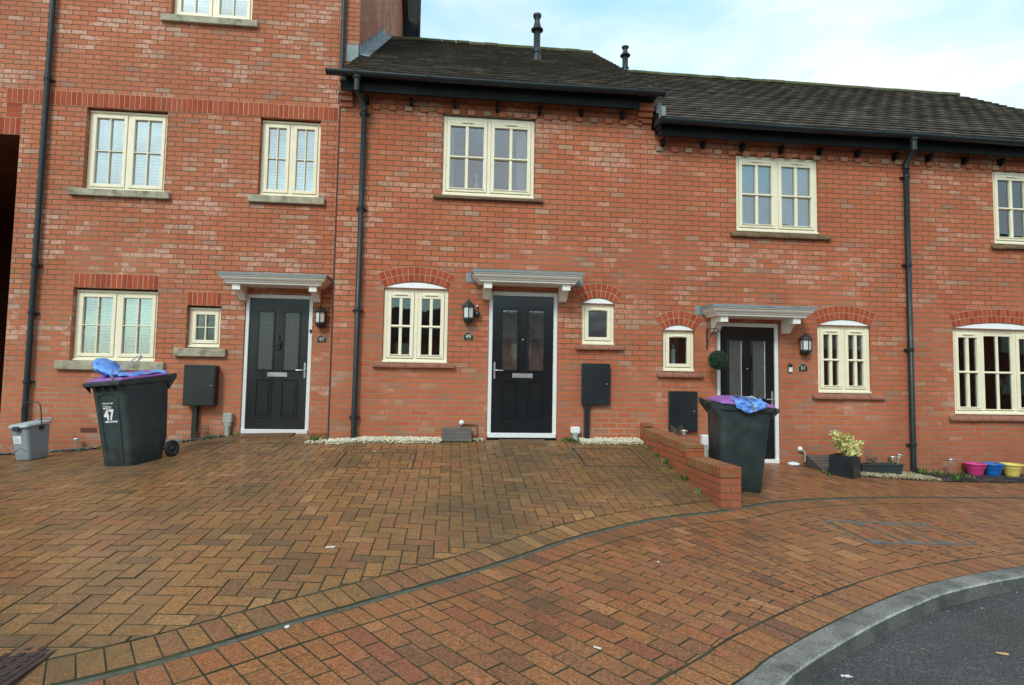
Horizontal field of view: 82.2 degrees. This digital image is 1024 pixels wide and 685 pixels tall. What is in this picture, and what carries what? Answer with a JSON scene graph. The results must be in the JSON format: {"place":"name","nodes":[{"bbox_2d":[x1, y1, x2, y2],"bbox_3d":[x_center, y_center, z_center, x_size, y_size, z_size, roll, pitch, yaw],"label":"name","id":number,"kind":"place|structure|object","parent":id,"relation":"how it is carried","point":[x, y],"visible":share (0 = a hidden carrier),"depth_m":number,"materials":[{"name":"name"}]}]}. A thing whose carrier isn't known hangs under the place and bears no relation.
{"place":"outdoors","nodes":[
{"label":"outdoors","id":0,"kind":"place"},
{"bbox_2d":[0,433,721,684],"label":"driveway","id":1,"kind":"structure","parent":0,"point":[77,502],"depth_m":4.67,"materials":[{"name":"brick"}]},
{"bbox_2d":[8,401,52,460],"bbox_3d":[-6.350,1.160,7.741,0.331,0.767,0.426,0,-4,9],"label":"food caddy","id":2,"kind":"object","parent":1,"relation":"on","point":[30,440],"visible":1,"depth_m":7.62,"materials":[{"name":"grey plastic"}]},
{"bbox_2d":[0,646,60,684],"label":"drain cover","id":3,"kind":"object","parent":1,"relation":"on","point":[15,669],"visible":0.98,"depth_m":2.66,"materials":[{"name":"metal"}]},
{"bbox_2d":[0,434,223,454],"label":"gravel","id":4,"kind":"structure","parent":1,"relation":"on","point":[75,449],"depth_m":8.44,"materials":[{"name":"gravel"}]},
{"bbox_2d":[73,438,80,448],"bbox_3d":[-6.263,1.448,8.444,0.092,0.160,0.092,1,-4,-6],"label":"solar light","id":5,"kind":"object","parent":4,"relation":"on","point":[76,440],"visible":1,"depth_m":8.43,"materials":[{"name":"metal"}]},
{"bbox_2d":[193,425,208,439],"bbox_3d":[-4.564,1.322,8.623,0.242,0.204,0.112,1,-4,-6],"label":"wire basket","id":6,"kind":"object","parent":4,"relation":"on","point":[201,430],"visible":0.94,"depth_m":8.62,"materials":[{"name":"brown metal"}]},
{"bbox_2d":[82,371,178,465],"bbox_3d":[-4.526,0.894,7.006,0.620,1.123,0.818,0,-4,18],"label":"wheeled bin","id":7,"kind":"object","parent":1,"relation":"on","point":[131,411],"visible":1,"depth_m":6.79,"materials":[{"name":"plastic"}]},
{"bbox_2d":[92,355,166,380],"bbox_3d":[-4.629,0.299,7.002,0.667,0.314,0.676,0,-4,18],"label":"reusable bag","id":8,"kind":"object","parent":7,"relation":"on","point":[106,367],"visible":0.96,"depth_m":6.85,"materials":[{"name":"blue plastic"}]},
{"bbox_2d":[239,433,295,437],"bbox_3d":[-3.579,1.363,8.609,0.700,0.054,0.340,1,-4,-6],"label":"doormat","id":9,"kind":"object","parent":1,"relation":"on","point":[268,435],"visible":1,"depth_m":8.55,"materials":[{"name":"brown fabric"}]},
{"bbox_2d":[334,452,416,468],"bbox_3d":[-1.589,1.399,6.929,0.870,0.114,0.750,1,-4,-6],"label":"inspection cover","id":10,"kind":"object","parent":1,"relation":"in","point":[355,458],"visible":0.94,"depth_m":6.90,"materials":[{"name":"brick"}]},
{"bbox_2d":[442,427,470,441],"bbox_3d":[-0.764,1.275,8.097,0.409,0.196,0.150,1,-4,-6],"label":"board cover","id":11,"kind":"object","parent":1,"relation":"on","point":[456,434],"visible":0.98,"depth_m":8.09,"materials":[{"name":"grey wood"}]},
{"bbox_2d":[303,436,643,444],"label":"gravel","id":12,"kind":"structure","parent":1,"relation":"on","point":[435,439],"depth_m":7.99,"materials":[{"name":"white gravel"}]},
{"bbox_2d":[499,439,546,444],"bbox_3d":[0.148,1.378,8.117,0.640,0.054,0.260,1,-4,-6],"label":"doormat","id":13,"kind":"object","parent":1,"relation":"on","point":[522,441],"visible":1,"depth_m":8.09,"materials":[{"name":"brown fabric"}]},
{"bbox_2d":[572,448,649,466],"bbox_3d":[1.248,1.485,7.551,0.800,0.160,0.830,1,-4,-6],"label":"inspection cover","id":14,"kind":"object","parent":1,"relation":"in","point":[624,457],"visible":0.94,"depth_m":7.52,"materials":[{"name":"brick"}]},
{"bbox_2d":[0,437,1022,684],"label":"moss","id":15,"kind":"object","parent":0,"point":[434,581],"visible":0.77,"depth_m":3.71,"materials":[{"name":"green plant"}]},
{"bbox_2d":[204,442,290,453],"bbox_3d":[-3.431,1.389,7.665,0.850,0.095,0.720,1,-4,-6],"label":"inspection cover","id":16,"kind":"object","parent":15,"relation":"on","point":[239,448],"visible":0.9,"depth_m":7.64,"materials":[{"name":"brick"}]},
{"bbox_2d":[9,432,974,507],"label":"weeds","id":17,"kind":"object","parent":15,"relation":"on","point":[666,461],"visible":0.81,"depth_m":8.23,"materials":[{"name":"green plant"}]},
{"bbox_2d":[325,35,665,439],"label":"terraced house","id":18,"kind":"structure","parent":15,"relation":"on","point":[548,271],"depth_m":8.40,"materials":[{"name":"red brick"}]},
{"bbox_2d":[372,283,454,367],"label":"window","id":19,"kind":"structure","parent":18,"relation":"in","point":[415,324],"depth_m":8.28,"materials":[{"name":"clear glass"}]},
{"bbox_2d":[446,127,454,186],"bbox_3d":[-0.923,-2.700,8.623,0.140,1.160,0.048,1,-4,-6],"label":"curtain","id":20,"kind":"object","parent":18,"relation":"hanging from","point":[452,160],"visible":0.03,"depth_m":8.62,"materials":[{"name":"grey fabric"}]},
{"bbox_2d":[463,332,473,339],"bbox_3d":[-0.616,-0.094,8.293,0.152,0.116,0.016,1,-4,-6],"label":"house number plaque","id":21,"kind":"object","parent":18,"relation":"attached to","point":[468,336],"visible":1,"depth_m":8.29,"materials":[{"name":"stone"}]},
{"bbox_2d":[459,420,477,435],"bbox_3d":[-0.611,1.194,8.197,0.262,0.220,0.050,1,-4,-6],"label":"overflow pipe","id":22,"kind":"object","parent":18,"relation":"attached to","point":[461,422],"visible":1,"depth_m":8.19,"materials":[{"name":"white plastic"}]},
{"bbox_2d":[462,299,479,324],"bbox_3d":[-0.587,-0.426,8.264,0.260,0.377,0.169,3,-4,-32],"label":"wall lantern","id":23,"kind":"object","parent":18,"relation":"attached to","point":[468,306],"depth_m":8.20,"materials":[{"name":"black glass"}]},
{"bbox_2d":[474,174,478,188],"bbox_3d":[-0.518,-2.314,8.600,0.084,0.310,0.084,1,-4,-6],"label":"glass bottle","id":24,"kind":"object","parent":18,"relation":"in","point":[476,185],"visible":0.63,"depth_m":8.58,"materials":[{"name":"clear glass"}]},
{"bbox_2d":[433,116,542,201],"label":"window","id":25,"kind":"structure","parent":18,"relation":"in","point":[486,148],"depth_m":8.56,"materials":[{"name":"clear glass"}]},
{"bbox_2d":[516,131,526,190],"bbox_3d":[0.171,-2.675,8.732,0.220,1.160,0.048,1,-4,-6],"label":"curtain","id":26,"kind":"object","parent":18,"relation":"hanging from","point":[521,152],"visible":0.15,"depth_m":8.73,"materials":[{"name":"grey fabric"}]},
{"bbox_2d":[487,291,557,437],"bbox_3d":[0.151,0.312,8.383,0.989,2.075,0.122,1,-4,-6],"label":"door","id":27,"kind":"structure","parent":18,"relation":"in","point":[522,385],"depth_m":8.38,"materials":[{"name":"black plastic"}]},
{"bbox_2d":[531,12,542,59],"bbox_3d":[0.459,-5.527,10.745,0.320,0.985,0.300,1,-4,-6],"label":"roof flue","id":28,"kind":"object","parent":18,"relation":"on","point":[537,29],"visible":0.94,"depth_m":10.71,"materials":[{"name":"black plastic"}]},
{"bbox_2d":[570,427,579,440],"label":"pipe cover","id":29,"kind":"object","parent":18,"relation":"attached to","point":[574,431],"visible":0.96,"depth_m":8.29,"materials":[{"name":"white plastic"}]},
{"bbox_2d":[581,363,609,438],"bbox_3d":[1.190,0.844,8.378,0.416,1.088,0.092,1,-4,-6],"label":"meter box","id":30,"kind":"object","parent":18,"relation":"attached to","point":[595,383],"visible":0.94,"depth_m":8.35,"materials":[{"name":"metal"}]},
{"bbox_2d":[576,299,623,349],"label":"window","id":31,"kind":"structure","parent":18,"relation":"in","point":[597,314],"depth_m":8.53,"materials":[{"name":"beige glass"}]},
{"bbox_2d":[63,498,1023,684],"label":"path edging","id":32,"kind":"object","parent":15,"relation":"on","point":[93,679],"visible":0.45,"depth_m":3.53,"materials":[{"name":"concrete"}]},
{"bbox_2d":[81,498,1023,684],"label":"footway","id":33,"kind":"structure","parent":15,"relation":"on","point":[800,544],"depth_m":3.57,"materials":[{"name":"brick"}]},
{"bbox_2d":[824,520,979,544],"bbox_3d":[3.555,1.758,5.405,1.020,0.095,0.640,1,-4,-6],"label":"manhole cover","id":34,"kind":"object","parent":33,"relation":"on","point":[896,533],"visible":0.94,"depth_m":5.38,"materials":[{"name":"brick"}]},
{"bbox_2d":[640,427,740,509],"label":"garden wall","id":35,"kind":"structure","parent":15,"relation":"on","point":[717,483],"depth_m":6.50,"materials":[{"name":"brick"}]},
{"bbox_2d":[640,422,651,426],"bbox_3d":[1.925,1.177,8.416,0.145,0.065,0.105,1,-4,-6],"label":"loose brick","id":36,"kind":"object","parent":35,"relation":"on","point":[645,424],"visible":1,"depth_m":8.37,"materials":[{"name":"orange brick"}]},
{"bbox_2d":[670,425,682,435],"bbox_3d":[2.191,1.191,7.781,0.220,0.199,0.285,1,-4,-6],"label":"dried plant","id":37,"kind":"object","parent":35,"relation":"on","point":[678,434],"visible":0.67,"depth_m":7.75,"materials":[{"name":"brown plant"}]},
{"bbox_2d":[680,429,687,437],"bbox_3d":[2.198,1.260,7.494,0.092,0.300,0.092,1,-4,-6],"label":"solar light","id":38,"kind":"object","parent":35,"relation":"on","point":[683,431],"visible":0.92,"depth_m":7.48,"materials":[{"name":"metal"}]},
{"bbox_2d":[861,472,1023,482],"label":"soil bed","id":39,"kind":"object","parent":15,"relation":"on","point":[1005,481],"visible":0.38,"depth_m":8.35,"materials":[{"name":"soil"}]},
{"bbox_2d":[861,471,942,480],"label":"gravel","id":40,"kind":"structure","parent":39,"relation":"on","point":[914,476],"depth_m":8.21,"materials":[{"name":"beige gravel"}]},
{"bbox_2d":[861,462,904,474],"bbox_3d":[5.273,1.819,8.439,0.656,0.168,0.190,1,-4,-6],"label":"planter trough","id":41,"kind":"object","parent":40,"relation":"on","point":[886,467],"visible":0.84,"depth_m":8.37,"materials":[{"name":"plastic"}]},
{"bbox_2d":[864,455,878,463],"bbox_3d":[5.170,1.694,8.433,0.195,0.158,0.207,-1,-4,23],"label":"dried plant","id":42,"kind":"object","parent":41,"relation":"on","point":[874,459],"visible":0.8,"depth_m":8.43,"materials":[{"name":"brown plant"}]},
{"bbox_2d":[896,453,902,463],"bbox_3d":[5.578,1.695,8.452,0.092,0.190,0.092,1,-4,-6],"label":"solar light","id":43,"kind":"object","parent":41,"relation":"on","point":[898,456],"visible":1,"depth_m":8.44,"materials":[{"name":"metal"}]},
{"bbox_2d":[922,473,973,480],"bbox_3d":[6.290,1.944,8.488,0.608,0.040,0.100,-2,-5,41],"label":"edging board","id":44,"kind":"object","parent":39,"relation":"on","point":[961,478],"visible":0.8,"depth_m":8.42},
{"bbox_2d":[946,458,953,475],"bbox_3d":[6.493,1.841,8.696,0.092,0.255,0.092,1,-4,-6],"label":"solar light","id":45,"kind":"object","parent":39,"relation":"on","point":[950,460],"visible":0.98,"depth_m":8.69,"materials":[{"name":"metal"}]},
{"bbox_2d":[963,462,987,475],"bbox_3d":[6.926,1.898,8.777,0.294,0.192,0.294,1,-4,-6],"label":"flower pot","id":46,"kind":"object","parent":39,"relation":"on","point":[976,468],"visible":0.86,"depth_m":8.70,"materials":[{"name":"pink plastic"}]},
{"bbox_2d":[980,462,1004,475],"bbox_3d":[7.214,1.909,8.815,0.294,0.192,0.294,1,-4,-6],"label":"flower pot","id":47,"kind":"object","parent":39,"relation":"on","point":[993,469],"visible":0.85,"depth_m":8.73,"materials":[{"name":"blue plastic"}]},
{"bbox_2d":[971,475,1023,480],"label":"edging board","id":48,"kind":"object","parent":39,"relation":"on","point":[1008,478],"visible":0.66,"depth_m":8.49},
{"bbox_2d":[999,462,1023,476],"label":"flower pot","id":49,"kind":"object","parent":39,"relation":"on","point":[1012,469],"visible":0.87,"depth_m":8.74,"materials":[{"name":"yellow plastic"}]},
{"bbox_2d":[486,432,554,439],"bbox_3d":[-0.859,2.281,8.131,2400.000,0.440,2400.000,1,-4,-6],"label":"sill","id":50,"kind":"structure","parent":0,"point":[521,438],"depth_m":15.58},
{"bbox_2d":[0,0,420,452],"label":"terraced house","id":51,"kind":"structure","parent":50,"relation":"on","point":[215,250],"depth_m":8.90,"materials":[{"name":"red brick"}]},
{"bbox_2d":[110,120,117,183],"bbox_3d":[-6.114,-2.879,9.002,0.080,1.130,0.020,1,-4,-6],"label":"shutter stile","id":52,"kind":"object","parent":51,"relation":"attached to","point":[113,155],"visible":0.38,"depth_m":9.00,"materials":[{"name":"white plastic"}]},
{"bbox_2d":[83,297,152,357],"bbox_3d":[-5.908,-0.249,8.907,1.050,0.963,0.041,1,-4,-6],"label":"window blind","id":53,"kind":"object","parent":51,"relation":"attached to","point":[90,329],"depth_m":8.90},
{"bbox_2d":[68,110,170,199],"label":"window","id":54,"kind":"structure","parent":51,"relation":"in","point":[127,189],"depth_m":8.92,"materials":[{"name":"beige glass"}]},
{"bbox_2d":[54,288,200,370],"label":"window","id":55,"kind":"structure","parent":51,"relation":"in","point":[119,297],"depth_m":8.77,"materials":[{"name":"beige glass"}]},
{"bbox_2d":[97,119,161,185],"bbox_3d":[-5.854,-2.888,9.074,1.010,1.155,0.040,1,-4,-6],"label":"window blind","id":56,"kind":"object","parent":51,"relation":"attached to","point":[139,162],"depth_m":9.07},
{"bbox_2d":[145,122,153,185],"bbox_3d":[-5.596,-2.867,9.053,0.080,1.130,0.020,1,-4,-6],"label":"shutter stile","id":57,"kind":"object","parent":51,"relation":"attached to","point":[150,156],"visible":0.38,"depth_m":9.05,"materials":[{"name":"white plastic"}]},
{"bbox_2d":[173,306,226,356],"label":"window","id":58,"kind":"structure","parent":51,"relation":"in","point":[204,322],"depth_m":8.88,"materials":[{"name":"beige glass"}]},
{"bbox_2d":[182,365,218,440],"bbox_3d":[-4.596,0.890,8.655,0.444,1.116,0.172,1,-4,-6],"label":"meter box","id":59,"kind":"object","parent":51,"relation":"attached to","point":[200,385],"visible":0.97,"depth_m":8.60,"materials":[{"name":"paint"}]},
{"bbox_2d":[160,0,257,28],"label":"window","id":60,"kind":"structure","parent":51,"relation":"in","point":[214,18],"depth_m":9.13,"materials":[{"name":"beige glass"}]},
{"bbox_2d":[183,0,246,16],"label":"window blind","id":61,"kind":"object","parent":51,"relation":"attached to","point":[207,6],"depth_m":9.35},
{"bbox_2d":[223,413,233,435],"bbox_3d":[-4.219,1.214,8.718,0.132,0.330,0.084,1,-4,-6],"label":"pipe cover","id":62,"kind":"object","parent":51,"relation":"attached to","point":[228,419],"visible":1,"depth_m":8.68,"materials":[{"name":"grey plastic"}]},
{"bbox_2d":[240,294,312,433],"bbox_3d":[-3.561,0.322,8.921,0.990,2.108,0.122,1,-4,-6],"label":"door","id":63,"kind":"structure","parent":51,"relation":"in","point":[278,337],"depth_m":8.92,"materials":[{"name":"black plastic"}]},
{"bbox_2d":[283,130,286,189],"bbox_3d":[-3.556,-2.835,9.257,0.060,1.100,0.020,1,-4,-6],"label":"shutter stile","id":64,"kind":"object","parent":51,"relation":"attached to","point":[285,161],"visible":0.16,"depth_m":9.25,"materials":[{"name":"white plastic"}]},
{"bbox_2d":[248,120,324,205],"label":"window","id":65,"kind":"structure","parent":51,"relation":"in","point":[289,195],"depth_m":9.16,"materials":[{"name":"beige wood"}]},
{"bbox_2d":[268,129,314,190],"bbox_3d":[-3.466,-2.847,9.312,0.770,1.125,0.040,1,-4,-6],"label":"window blind","id":66,"kind":"object","parent":51,"relation":"attached to","point":[301,156],"depth_m":9.31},
{"bbox_2d":[314,305,326,328],"bbox_3d":[-2.908,-0.386,8.915,0.177,0.382,0.184,1,-4,-6],"label":"wall lantern","id":67,"kind":"object","parent":51,"relation":"attached to","point":[320,316],"depth_m":8.87,"materials":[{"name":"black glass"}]},
{"bbox_2d":[316,335,326,341],"bbox_3d":[-2.906,-0.061,8.963,0.152,0.116,0.016,1,-4,-6],"label":"house number plaque","id":68,"kind":"object","parent":51,"relation":"attached to","point":[321,338],"visible":1,"depth_m":8.96,"materials":[{"name":"stone"}]},
{"bbox_2d":[629,70,930,472],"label":"terraced house","id":69,"kind":"structure","parent":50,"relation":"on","point":[763,298],"depth_m":8.83,"materials":[{"name":"red brick"}]},
{"bbox_2d":[620,45,629,70],"bbox_3d":[2.429,-6.000,12.584,0.320,0.705,0.300,1,-4,-6],"label":"roof flue","id":70,"kind":"object","parent":69,"relation":"on","point":[625,55],"visible":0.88,"depth_m":12.54,"materials":[{"name":"black plastic"}]},
{"bbox_2d":[670,345,675,363],"bbox_3d":[2.396,0.197,8.739,0.100,0.345,0.100,1,-4,-6],"label":"lighthouse ornament","id":71,"kind":"object","parent":69,"relation":"in","point":[672,359],"visible":0.78,"depth_m":8.71,"materials":[{"name":"blue ceramic"}]},
{"bbox_2d":[657,326,703,377],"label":"window","id":72,"kind":"structure","parent":69,"relation":"in","point":[681,337],"depth_m":8.63,"materials":[{"name":"beige glass"}]},
{"bbox_2d":[668,391,697,430],"bbox_3d":[2.475,0.994,8.503,0.423,0.577,0.082,1,-4,-6],"label":"meter box","id":73,"kind":"object","parent":69,"relation":"attached to","point":[683,408],"visible":0.95,"depth_m":8.47,"materials":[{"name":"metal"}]},
{"bbox_2d":[700,435,708,456],"bbox_3d":[2.801,1.511,8.503,0.132,0.345,0.084,1,-4,-6],"label":"pipe cover","id":74,"kind":"object","parent":69,"relation":"attached to","point":[704,439],"visible":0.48,"depth_m":8.47,"materials":[{"name":"white plastic"}]},
{"bbox_2d":[706,328,718,348],"bbox_3d":[2.905,-0.063,8.499,0.026,0.310,0.310,2,-4,-14],"label":"hanging bracket","id":75,"kind":"object","parent":69,"relation":"attached to","point":[707,339],"visible":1,"depth_m":8.63,"materials":[{"name":"black metal"}]},
{"bbox_2d":[707,350,728,369],"bbox_3d":[2.935,0.131,8.376,0.290,0.532,0.296,1,-4,-6],"label":"topiary ball","id":76,"kind":"object","parent":75,"relation":"hanging from","point":[717,360],"visible":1,"depth_m":8.30,"materials":[{"name":"green plant"}]},
{"bbox_2d":[717,322,779,462],"bbox_3d":[3.486,0.744,8.692,0.956,2.073,0.122,1,-4,-6],"label":"door","id":77,"kind":"structure","parent":69,"relation":"in","point":[751,349],"depth_m":8.72,"materials":[{"name":"black plastic"}]},
{"bbox_2d":[742,166,808,225],"bbox_3d":[4.013,-2.252,9.062,1.230,1.127,0.036,1,-4,-6],"label":"roller shade","id":78,"kind":"object","parent":69,"relation":"attached to","point":[764,188],"depth_m":9.06,"materials":[{"name":"white fabric"}]},
{"bbox_2d":[730,156,831,239],"bbox_3d":[4.061,-2.193,8.924,1.584,1.257,0.157,1,-4,-6],"label":"window","id":79,"kind":"structure","parent":69,"relation":"in","point":[775,229],"depth_m":8.92,"materials":[{"name":"beige glass"}]},
{"bbox_2d":[788,364,792,371],"bbox_3d":[4.141,0.381,8.735,0.064,0.125,0.030,1,-4,-6],"label":"doorbell","id":80,"kind":"object","parent":69,"relation":"attached to","point":[790,368],"visible":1,"depth_m":8.72,"materials":[{"name":"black plastic"}]},
{"bbox_2d":[797,446,805,461],"bbox_3d":[4.270,1.647,8.652,0.104,0.224,0.066,1,-4,-6],"label":"overflow pipe","id":81,"kind":"object","parent":69,"relation":"attached to","point":[799,449],"visible":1,"depth_m":8.64,"materials":[{"name":"white plastic"}]},
{"bbox_2d":[798,363,807,370],"bbox_3d":[4.343,0.369,8.763,0.152,0.116,0.016,1,-4,-6],"label":"house number plaque","id":82,"kind":"object","parent":69,"relation":"attached to","point":[802,367],"visible":1,"depth_m":8.76,"materials":[{"name":"stone"}]},
{"bbox_2d":[799,333,812,356],"bbox_3d":[4.365,0.031,8.719,0.177,0.368,0.184,1,-4,-6],"label":"wall lantern","id":83,"kind":"object","parent":69,"relation":"attached to","point":[805,345],"depth_m":8.67,"materials":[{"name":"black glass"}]},
{"bbox_2d":[823,335,860,349],"bbox_3d":[5.002,-0.063,9.027,0.770,0.327,0.036,1,-4,-6],"label":"roller shade","id":84,"kind":"object","parent":69,"relation":"attached to","point":[825,343],"depth_m":9.02,"materials":[{"name":"grey fabric"}]},
{"bbox_2d":[812,320,885,399],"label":"window","id":85,"kind":"structure","parent":69,"relation":"in","point":[839,368],"depth_m":8.88,"materials":[{"name":"beige glass"}]},
{"bbox_2d":[735,566,1023,684],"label":"kerb","id":86,"kind":"structure","parent":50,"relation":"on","point":[808,659],"depth_m":3.49,"materials":[{"name":"concrete"}]},
{"bbox_2d":[772,79,1023,473],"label":"terraced house","id":87,"kind":"structure","parent":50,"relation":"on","point":[967,179],"depth_m":9.14,"materials":[{"name":"red brick"}]},
{"bbox_2d":[948,323,1023,420],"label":"window","id":88,"kind":"structure","parent":87,"relation":"in","point":[988,358],"depth_m":9.12,"materials":[{"name":"clear glass"}]},
{"bbox_2d":[991,171,1023,248],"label":"window","id":89,"kind":"structure","parent":87,"relation":"in","point":[1008,187],"depth_m":9.33,"materials":[{"name":"beige glass"}]},
{"bbox_2d":[420,0,1023,108],"label":"sky","id":90,"kind":"structure","parent":0,"point":[969,48],"materials":[{"name":"white"}]},
{"bbox_2d":[741,463,1023,506],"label":"front path","id":91,"kind":"structure","parent":0,"point":[783,482],"depth_m":7.44,"materials":[{"name":"brick"}]},
{"bbox_2d":[699,395,779,492],"bbox_3d":[2.636,1.172,6.882,0.753,1.097,0.612,1,-4,2],"label":"wheeled bin","id":92,"kind":"object","parent":91,"relation":"on","point":[737,437],"visible":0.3,"depth_m":6.65,"materials":[{"name":"plastic"}]},
{"bbox_2d":[730,395,766,412],"bbox_3d":[2.684,0.702,6.667,0.360,0.194,0.242,1,-4,4],"label":"reusable bag","id":93,"kind":"object","parent":92,"relation":"on","point":[745,404],"visible":1,"depth_m":6.59,"materials":[{"name":"blue plastic"}]},
{"bbox_2d":[787,462,799,465],"bbox_3d":[4.106,1.766,8.562,0.170,0.050,0.170,1,-4,-6],"label":"plastic dish","id":94,"kind":"object","parent":91,"relation":"on","point":[793,463],"visible":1,"depth_m":8.50,"materials":[{"name":"white plastic"}]},
{"bbox_2d":[806,455,828,471],"bbox_3d":[4.571,1.755,8.439,0.440,0.219,0.477,1,-4,-6],"label":"board cover","id":95,"kind":"object","parent":91,"relation":"on","point":[819,462],"visible":0.41,"depth_m":8.51,"materials":[{"name":"wood"}]},
{"bbox_2d":[829,453,860,478],"bbox_3d":[4.587,1.697,8.090,0.304,0.295,0.304,4,-5,-44],"label":"planter","id":96,"kind":"object","parent":91,"relation":"on","point":[845,466],"visible":0.79,"depth_m":7.98,"materials":[{"name":"plastic"}]},
{"bbox_2d":[828,428,863,456],"bbox_3d":[4.614,1.391,8.105,0.555,0.425,0.367,1,-4,-6],"label":"variegated shrub","id":97,"kind":"object","parent":96,"relation":"in","point":[852,449],"visible":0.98,"depth_m":8.09,"materials":[{"name":"green plant"}]},
{"bbox_2d":[807,589,1023,684],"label":"road","id":98,"kind":"structure","parent":0,"point":[961,649],"depth_m":3.32,"materials":[{"name":"grey asphalt"}]},
{"bbox_2d":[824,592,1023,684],"bbox_3d":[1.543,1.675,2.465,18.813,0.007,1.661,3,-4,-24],"label":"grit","id":99,"kind":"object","parent":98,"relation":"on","point":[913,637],"visible":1,"depth_m":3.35,"materials":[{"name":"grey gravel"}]}
]}

